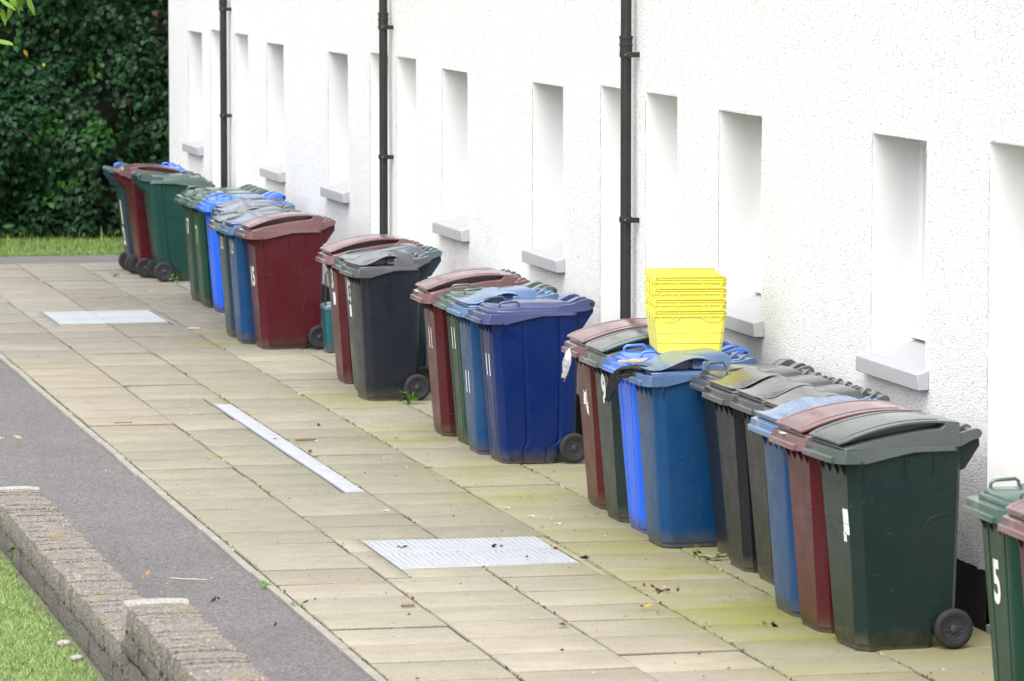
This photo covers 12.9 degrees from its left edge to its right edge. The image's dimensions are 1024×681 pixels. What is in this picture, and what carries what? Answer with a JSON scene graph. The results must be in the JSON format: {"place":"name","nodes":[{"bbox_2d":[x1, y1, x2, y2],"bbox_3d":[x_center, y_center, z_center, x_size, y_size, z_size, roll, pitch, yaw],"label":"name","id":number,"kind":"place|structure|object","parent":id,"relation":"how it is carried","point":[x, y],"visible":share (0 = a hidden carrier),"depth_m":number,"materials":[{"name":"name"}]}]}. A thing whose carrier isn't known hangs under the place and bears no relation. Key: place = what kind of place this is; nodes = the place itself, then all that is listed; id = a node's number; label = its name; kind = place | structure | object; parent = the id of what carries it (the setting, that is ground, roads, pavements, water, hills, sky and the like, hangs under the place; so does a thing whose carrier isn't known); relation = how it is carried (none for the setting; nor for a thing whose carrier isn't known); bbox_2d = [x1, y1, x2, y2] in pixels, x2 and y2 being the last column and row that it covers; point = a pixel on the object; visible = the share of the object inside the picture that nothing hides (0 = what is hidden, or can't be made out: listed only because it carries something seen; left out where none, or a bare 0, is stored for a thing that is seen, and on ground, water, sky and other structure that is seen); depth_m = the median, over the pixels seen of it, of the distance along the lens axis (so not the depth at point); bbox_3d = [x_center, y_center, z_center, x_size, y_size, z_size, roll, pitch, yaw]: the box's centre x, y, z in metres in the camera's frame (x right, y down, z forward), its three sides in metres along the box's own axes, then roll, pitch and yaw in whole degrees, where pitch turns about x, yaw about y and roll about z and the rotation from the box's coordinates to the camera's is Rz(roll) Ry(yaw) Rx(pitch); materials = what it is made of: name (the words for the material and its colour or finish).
{"place":"outdoors","nodes":[
{"label":"outdoors","id":0,"kind":"place"},
{"bbox_2d":[0,549,104,680],"bbox_3d":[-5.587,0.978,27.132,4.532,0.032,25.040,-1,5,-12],"label":"lawn grass","id":1,"kind":"structure","parent":0,"point":[24,609],"depth_m":21.82,"materials":[{"name":"green plant"}]},
{"bbox_2d":[4,542,16,573],"bbox_3d":[-2.679,1.187,24.197,0.068,0.227,0.109,0,5,-1],"label":"weed","id":2,"kind":"object","parent":1,"relation":"on","point":[11,549],"visible":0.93,"depth_m":24.20,"materials":[{"name":"green plant"}]},
{"bbox_2d":[0,0,34,44],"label":"tree","id":3,"kind":"object","parent":1,"relation":"on","point":[17,4],"visible":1,"depth_m":35.91,"materials":[{"name":"green plant"}]},
{"bbox_2d":[57,639,71,646],"bbox_3d":[-2.153,1.458,21.819,0.071,0.039,0.066,-1,5,-12],"label":"pebble","id":4,"kind":"object","parent":1,"relation":"on","point":[64,642],"visible":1,"depth_m":21.80,"materials":[{"name":"stone"}]},
{"bbox_2d":[71,655,82,661],"bbox_3d":[-2.050,1.497,21.383,0.061,0.033,0.057,-1,5,-12],"label":"pebble","id":5,"kind":"object","parent":1,"relation":"on","point":[77,657],"visible":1,"depth_m":21.36,"materials":[{"name":"stone"}]},
{"bbox_2d":[0,255,119,263],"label":"asphalt path","id":6,"kind":"structure","parent":0,"point":[61,259],"depth_m":47.98,"materials":[{"name":"grey asphalt"}]},
{"bbox_2d":[0,228,123,256],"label":"verge grass","id":7,"kind":"structure","parent":0,"point":[95,247],"depth_m":49.66,"materials":[{"name":"green plant"}]},
{"bbox_2d":[0,360,371,680],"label":"asphalt path","id":8,"kind":"structure","parent":0,"point":[142,520],"depth_m":26.06,"materials":[{"name":"grey asphalt"}]},
{"bbox_2d":[170,577,206,579],"bbox_3d":[-1.735,1.276,24.319,0.211,0.007,0.026,1,5,16],"label":"twig","id":9,"kind":"object","parent":8,"relation":"on","point":[187,578],"visible":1,"depth_m":24.31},
{"bbox_2d":[7,269,926,680],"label":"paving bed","id":10,"kind":"object","parent":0,"point":[365,545],"visible":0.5,"depth_m":25.48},
{"bbox_2d":[0,262,993,680],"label":"pavement","id":11,"kind":"structure","parent":0,"point":[488,616],"depth_m":26.79,"materials":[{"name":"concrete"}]},
{"bbox_2d":[43,310,167,324],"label":"manhole cover","id":12,"kind":"object","parent":11,"relation":"in","point":[108,317],"visible":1,"depth_m":40.62,"materials":[{"name":"metal"}]},
{"bbox_2d":[102,163,134,273],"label":"wheelie bin","id":13,"kind":"object","parent":11,"relation":"on","point":[126,255],"visible":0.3,"depth_m":45.81,"materials":[{"name":"plastic"}]},
{"bbox_2d":[112,163,187,277],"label":"wheelie bin","id":14,"kind":"object","parent":11,"relation":"on","point":[140,259],"visible":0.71,"depth_m":45.24,"materials":[{"name":"plastic"}]},
{"bbox_2d":[113,162,186,174],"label":"wheelie bin","id":15,"kind":"object","parent":11,"relation":"on","point":[175,166],"visible":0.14,"depth_m":46.56,"materials":[{"name":"plastic"}]},
{"bbox_2d":[130,171,214,281],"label":"wheelie bin","id":16,"kind":"object","parent":11,"relation":"on","point":[165,220],"visible":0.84,"depth_m":44.72,"materials":[{"name":"plastic"}]},
{"bbox_2d":[174,184,257,301],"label":"wheelie bin","id":17,"kind":"object","parent":11,"relation":"on","point":[191,247],"visible":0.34,"depth_m":42.33,"materials":[{"name":"plastic"}]},
{"bbox_2d":[182,187,268,306],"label":"wheelie bin","id":18,"kind":"object","parent":11,"relation":"on","point":[202,257],"visible":0.34,"depth_m":41.73,"materials":[{"name":"plastic"}]},
{"bbox_2d":[195,191,285,311],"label":"wheelie bin","id":19,"kind":"object","parent":11,"relation":"on","point":[206,206],"visible":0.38,"depth_m":41.16,"materials":[{"name":"plastic"}]},
{"bbox_2d":[210,196,281,215],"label":"wheelie bin","id":20,"kind":"object","parent":11,"relation":"on","point":[235,201],"visible":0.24,"depth_m":40.31,"materials":[{"name":"plastic"}]},
{"bbox_2d":[218,211,280,343],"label":"wheelie bin","id":21,"kind":"object","parent":11,"relation":"on","point":[242,302],"visible":0.34,"depth_m":38.04,"materials":[{"name":"plastic"}]},
{"bbox_2d":[207,206,298,337],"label":"wheelie bin","id":22,"kind":"object","parent":11,"relation":"on","point":[214,225],"visible":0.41,"depth_m":38.62,"materials":[{"name":"plastic"}]},
{"bbox_2d":[211,199,294,219],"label":"wheelie bin","id":23,"kind":"object","parent":11,"relation":"on","point":[268,201],"visible":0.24,"depth_m":39.77,"materials":[{"name":"plastic"}]},
{"bbox_2d":[219,203,289,214],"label":"wheelie bin","id":24,"kind":"object","parent":11,"relation":"on","point":[245,207],"visible":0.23,"depth_m":39.23,"materials":[{"name":"plastic"}]},
{"bbox_2d":[235,211,335,348],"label":"wheelie bin","id":25,"kind":"object","parent":11,"relation":"on","point":[285,267],"visible":0.99,"depth_m":37.54,"materials":[{"name":"plastic"}]},
{"bbox_2d":[215,404,364,492],"bbox_3d":[-1.544,0.721,30.654,0.120,0.044,5.292,-1,5,-12],"label":"drain channel","id":26,"kind":"object","parent":11,"relation":"in","point":[324,472],"visible":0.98,"depth_m":30.32,"materials":[{"name":"metal"}]},
{"bbox_2d":[295,438,316,440],"bbox_3d":[-1.402,0.673,30.871,0.152,0.020,0.025,-1,5,-16],"label":"twig","id":27,"kind":"object","parent":11,"relation":"on","point":[303,439],"visible":1,"depth_m":30.87,"materials":[{"name":"brown wood"}]},
{"bbox_2d":[320,271,334,352],"bbox_3d":[-1.429,-0.247,37.371,0.272,0.674,0.256,-1,5,-12],"label":"food caddy","id":28,"kind":"object","parent":11,"relation":"on","point":[327,330],"visible":0.45,"depth_m":37.27,"materials":[{"name":"plastic"}]},
{"bbox_2d":[315,234,423,383],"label":"wheelie bin","id":29,"kind":"object","parent":11,"relation":"on","point":[329,253],"visible":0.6,"depth_m":34.72,"materials":[{"name":"plastic"}]},
{"bbox_2d":[339,250,430,400],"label":"wheelie bin","id":30,"kind":"object","parent":11,"relation":"on","point":[385,313],"visible":1,"depth_m":33.42,"materials":[{"name":"plastic"}]},
{"bbox_2d":[332,243,441,390],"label":"wheelie bin","id":31,"kind":"object","parent":11,"relation":"on","point":[434,254],"visible":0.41,"depth_m":34.10,"materials":[{"name":"plastic"}]},
{"bbox_2d":[401,604,414,606],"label":"twig","id":32,"kind":"object","parent":11,"relation":"on","point":[407,605],"visible":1,"depth_m":23.32,"materials":[{"name":"brown wood"}]},
{"bbox_2d":[399,389,422,403],"bbox_3d":[-0.752,0.411,33.252,0.184,0.131,0.135,-4,6,-36],"label":"weed","id":33,"kind":"object","parent":11,"relation":"on","point":[409,400],"visible":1,"depth_m":33.25,"materials":[{"name":"green plant"}]},
{"bbox_2d":[1,272,934,680],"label":"joint moss","id":34,"kind":"object","parent":11,"relation":"on","point":[401,514],"visible":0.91,"depth_m":26.75,"materials":[{"name":"green plant"}]},
{"bbox_2d":[410,269,530,435],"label":"wheelie bin","id":35,"kind":"object","parent":11,"relation":"on","point":[426,292],"visible":0.48,"depth_m":31.13,"materials":[{"name":"plastic"}]},
{"bbox_2d":[363,536,578,569],"bbox_3d":[-0.236,1.196,25.378,1.004,0.036,1.102,-1,5,-12],"label":"manhole cover","id":36,"kind":"object","parent":11,"relation":"in","point":[438,553],"visible":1,"depth_m":25.33,"materials":[{"name":"metal"}]},
{"bbox_2d":[429,267,520,277],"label":"wheelie bin","id":37,"kind":"object","parent":11,"relation":"on","point":[510,272],"visible":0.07,"depth_m":31.97,"materials":[{"name":"plastic"}]},
{"bbox_2d":[0,271,983,680],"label":"ground litter","id":38,"kind":"object","parent":11,"relation":"on","point":[396,475],"visible":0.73,"depth_m":27.51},
{"bbox_2d":[433,281,557,444],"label":"wheelie bin","id":39,"kind":"object","parent":11,"relation":"on","point":[443,301],"visible":0.26,"depth_m":30.69,"materials":[{"name":"plastic"}]},
{"bbox_2d":[446,286,558,454],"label":"wheelie bin","id":40,"kind":"object","parent":11,"relation":"on","point":[476,414],"visible":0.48,"depth_m":30.05,"materials":[{"name":"plastic"}]},
{"bbox_2d":[465,293,594,463],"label":"wheelie bin","id":41,"kind":"object","parent":11,"relation":"on","point":[530,397],"visible":0.99,"depth_m":29.52,"materials":[{"name":"plastic"}]},
{"bbox_2d":[561,318,647,508],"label":"wheelie bin","id":42,"kind":"object","parent":11,"relation":"on","point":[580,338],"visible":0.22,"depth_m":27.27,"materials":[{"name":"plastic"}]},
{"bbox_2d":[561,346,575,380],"bbox_3d":[0.327,0.141,27.039,0.106,0.216,0.080,4,6,34],"label":"plastic film","id":43,"kind":"object","parent":42,"relation":"hanging from","point":[566,363],"visible":1,"depth_m":27.02,"materials":[{"name":"white plastic"}]},
{"bbox_2d":[579,327,651,522],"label":"wheelie bin","id":44,"kind":"object","parent":11,"relation":"on","point":[598,352],"visible":0.35,"depth_m":26.65,"materials":[{"name":"plastic"}]},
{"bbox_2d":[602,341,749,533],"bbox_3d":[0.942,0.558,26.298,0.768,1.078,0.539,-1,5,-12],"label":"wheelie bin","id":45,"kind":"object","parent":11,"relation":"on","point":[628,403],"visible":0.17,"depth_m":26.20,"materials":[{"name":"plastic"}]},
{"bbox_2d":[618,358,647,362],"bbox_3d":[0.770,0.116,25.986,0.333,0.035,0.049,-1,5,-12],"label":"cardboard scrap","id":46,"kind":"object","parent":45,"relation":"on","point":[631,360],"visible":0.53,"depth_m":25.97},
{"bbox_2d":[645,303,726,353],"bbox_3d":[0.999,-0.076,26.155,0.418,0.255,0.636,0,5,-4],"label":"crate","id":47,"kind":"object","parent":45,"relation":"on","point":[669,330],"visible":0.73,"depth_m":25.86,"materials":[{"name":"yellow plastic"}]},
{"bbox_2d":[645,292,726,311],"bbox_3d":[0.999,-0.140,26.149,0.418,0.255,0.636,0,5,-4],"label":"crate","id":48,"kind":"object","parent":47,"relation":"on","point":[689,304],"visible":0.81,"depth_m":25.84,"materials":[{"name":"yellow plastic"}]},
{"bbox_2d":[645,281,726,300],"bbox_3d":[0.999,-0.204,26.144,0.418,0.255,0.636,0,5,-4],"label":"crate","id":49,"kind":"object","parent":48,"relation":"on","point":[687,293],"visible":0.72,"depth_m":25.83,"materials":[{"name":"yellow plastic"}]},
{"bbox_2d":[645,268,726,289],"bbox_3d":[0.999,-0.268,26.138,0.418,0.255,0.636,0,5,-4],"label":"crate","id":50,"kind":"object","parent":49,"relation":"on","point":[680,277],"visible":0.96,"depth_m":25.84,"materials":[{"name":"yellow plastic"}]},
{"bbox_2d":[623,348,756,547],"bbox_3d":[0.999,0.602,25.718,0.674,1.096,0.539,-1,5,-12],"label":"wheelie bin","id":51,"kind":"object","parent":11,"relation":"on","point":[676,477],"visible":0.62,"depth_m":25.51,"materials":[{"name":"plastic"}]},
{"bbox_2d":[604,364,645,404],"bbox_3d":[0.635,0.254,25.654,0.053,0.253,0.378,-4,7,-39],"label":"bag tail","id":52,"kind":"object","parent":51,"relation":"hanging from","point":[618,375],"visible":1,"depth_m":25.66},
{"bbox_2d":[693,545,701,557],"bbox_3d":[1.022,1.171,25.183,0.052,0.082,0.071,-3,6,-28],"label":"weed","id":53,"kind":"object","parent":11,"relation":"on","point":[697,552],"visible":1,"depth_m":25.17,"materials":[{"name":"green plant"}]},
{"bbox_2d":[701,553,726,559],"bbox_3d":[1.112,1.199,25.057,0.148,0.051,0.093,1,5,11],"label":"weed","id":54,"kind":"object","parent":11,"relation":"on","point":[708,556],"visible":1,"depth_m":25.07,"materials":[{"name":"green plant"}]},
{"bbox_2d":[689,358,814,556],"bbox_3d":[1.333,0.655,25.242,0.608,1.078,0.540,-1,5,-12],"label":"wheelie bin","id":55,"kind":"object","parent":11,"relation":"on","point":[699,382],"visible":0.21,"depth_m":25.24,"materials":[{"name":"plastic"}]},
{"bbox_2d":[702,365,827,572],"bbox_3d":[1.380,0.694,24.711,0.608,1.096,0.540,-1,5,-12],"label":"wheelie bin","id":56,"kind":"object","parent":11,"relation":"on","point":[720,392],"visible":0.38,"depth_m":24.56,"materials":[{"name":"plastic"}]},
{"bbox_2d":[762,621,777,626],"bbox_3d":[1.286,1.418,22.668,0.085,0.036,0.037,2,6,19],"label":"dead leaf","id":57,"kind":"object","parent":11,"relation":"on","point":[772,623],"visible":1,"depth_m":22.66,"materials":[{"name":"brown plant"}]},
{"bbox_2d":[730,374,858,584],"bbox_3d":[1.510,0.741,24.199,0.608,1.096,0.540,-1,5,-12],"label":"wheelie bin","id":58,"kind":"object","parent":11,"relation":"on","point":[747,402],"visible":0.3,"depth_m":24.14,"materials":[{"name":"plastic"}]},
{"bbox_2d":[748,395,878,616],"bbox_3d":[1.579,0.839,23.123,0.674,1.096,0.539,-1,5,-12],"label":"wheelie bin","id":59,"kind":"object","parent":11,"relation":"on","point":[762,424],"visible":0.31,"depth_m":23.04,"materials":[{"name":"plastic"}]},
{"bbox_2d":[756,384,889,415],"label":"wheelie bin","id":60,"kind":"object","parent":11,"relation":"on","point":[859,392],"visible":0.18,"depth_m":23.62,"materials":[{"name":"plastic"}]},
{"bbox_2d":[769,400,930,633],"bbox_3d":[1.704,0.874,22.608,0.766,1.119,0.540,-1,5,-13],"label":"wheelie bin","id":61,"kind":"object","parent":11,"relation":"on","point":[790,433],"visible":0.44,"depth_m":22.45,"materials":[{"name":"plastic"}]},
{"bbox_2d":[802,411,981,650],"bbox_3d":[1.841,0.921,22.088,0.766,1.119,0.540,-1,5,-15],"label":"wheelie bin","id":62,"kind":"object","parent":11,"relation":"on","point":[891,481],"visible":1,"depth_m":21.89,"materials":[{"name":"plastic"}]},
{"bbox_2d":[962,477,1023,680],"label":"wheelie bin","id":63,"kind":"object","parent":11,"relation":"on","point":[987,506],"visible":0.89,"depth_m":19.77,"materials":[{"name":"plastic"}]},
{"bbox_2d":[997,498,1023,597],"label":"wheelie bin","id":64,"kind":"object","parent":11,"relation":"on","point":[1011,523],"visible":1,"depth_m":19.25,"materials":[{"name":"plastic"}]},
{"label":"ground","id":65,"kind":"structure","parent":0,"visible":0},
{"bbox_2d":[0,221,14,227],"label":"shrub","id":66,"kind":"object","parent":65,"relation":"on","point":[8,225],"visible":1,"depth_m":49.88,"materials":[{"name":"green plant"}]},
{"bbox_2d":[0,486,144,680],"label":"garden wall","id":67,"kind":"structure","parent":65,"relation":"on","point":[81,587],"depth_m":22.82,"materials":[{"name":"stone"}]},
{"bbox_2d":[0,0,169,239],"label":"ivy hedge","id":68,"kind":"object","parent":65,"relation":"on","point":[84,92],"visible":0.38,"depth_m":51.00,"materials":[{"name":"green plant"}]},
{"bbox_2d":[0,352,385,680],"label":"kerb edging","id":69,"kind":"object","parent":65,"relation":"on","point":[336,643],"visible":0.41,"depth_m":26.02,"materials":[{"name":"concrete"}]},
{"bbox_2d":[258,580,270,587],"bbox_3d":[-1.306,1.289,24.119,0.060,0.045,0.094,5,7,43],"label":"weed","id":70,"kind":"object","parent":69,"relation":"on","point":[265,583],"visible":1,"depth_m":24.10,"materials":[{"name":"green plant"}]},
{"bbox_2d":[122,598,269,680],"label":"garden wall","id":71,"kind":"structure","parent":65,"relation":"on","point":[173,639],"depth_m":19.27,"materials":[{"name":"stone"}]},
{"bbox_2d":[168,0,1023,633],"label":"building","id":72,"kind":"structure","parent":65,"relation":"on","point":[830,188],"depth_m":27.48,"materials":[{"name":"paint"}]},
{"bbox_2d":[182,138,203,155],"bbox_3d":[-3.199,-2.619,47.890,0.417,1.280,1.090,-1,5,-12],"label":"window sill","id":73,"kind":"structure","parent":72,"relation":"in","point":[195,147],"depth_m":47.85,"materials":[{"name":"white concrete"}]},
{"bbox_2d":[219,0,231,186],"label":"drainpipe","id":74,"kind":"object","parent":72,"relation":"attached to","point":[223,10],"visible":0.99,"depth_m":45.52,"materials":[{"name":"metal"}]},
{"bbox_2d":[260,162,284,181],"bbox_3d":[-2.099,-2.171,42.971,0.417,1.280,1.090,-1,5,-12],"label":"window sill","id":75,"kind":"structure","parent":72,"relation":"in","point":[275,172],"depth_m":42.95,"materials":[{"name":"white concrete"}]},
{"bbox_2d":[320,180,349,202],"bbox_3d":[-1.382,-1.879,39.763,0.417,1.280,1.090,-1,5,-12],"label":"window sill","id":76,"kind":"structure","parent":72,"relation":"in","point":[339,192],"depth_m":39.75,"materials":[{"name":"white concrete"}]},
{"bbox_2d":[378,0,393,234],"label":"drainpipe","id":77,"kind":"object","parent":72,"relation":"attached to","point":[383,27],"visible":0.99,"depth_m":37.29,"materials":[{"name":"metal"}]},
{"bbox_2d":[432,213,468,241],"bbox_3d":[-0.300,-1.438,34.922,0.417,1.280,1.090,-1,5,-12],"label":"window sill","id":78,"kind":"structure","parent":72,"relation":"in","point":[456,228],"depth_m":34.93,"materials":[{"name":"white concrete"}]},
{"bbox_2d":[522,240,564,272],"bbox_3d":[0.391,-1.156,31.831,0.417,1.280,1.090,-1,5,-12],"label":"window sill","id":79,"kind":"structure","parent":72,"relation":"in","point":[549,256],"depth_m":31.85,"materials":[{"name":"white concrete"}]},
{"bbox_2d":[619,0,639,318],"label":"drainpipe","id":80,"kind":"object","parent":72,"relation":"attached to","point":[626,54],"visible":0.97,"depth_m":29.26,"materials":[{"name":"metal"}]},
{"bbox_2d":[725,117,763,336],"bbox_3d":[1.490,-0.709,26.912,0.417,1.280,1.090,-1,5,-12],"label":"window","id":81,"kind":"structure","parent":72,"relation":"in","point":[743,316],"depth_m":26.91,"materials":[{"name":"white plastic"}]},
{"bbox_2d":[856,140,928,390],"bbox_3d":[2.170,-0.431,23.868,0.417,1.280,1.090,-1,5,-12],"label":"window","id":82,"kind":"structure","parent":72,"relation":"in","point":[903,364],"depth_m":24.21,"materials":[{"name":"white plastic"}]},
{"bbox_2d":[986,624,989,633],"bbox_3d":[2.614,0.288,22.090,0.350,2.480,0.800,-1,5,-12],"label":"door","id":83,"kind":"structure","parent":72,"relation":"in","point":[987,625],"depth_m":22.53,"materials":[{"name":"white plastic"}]}
]}

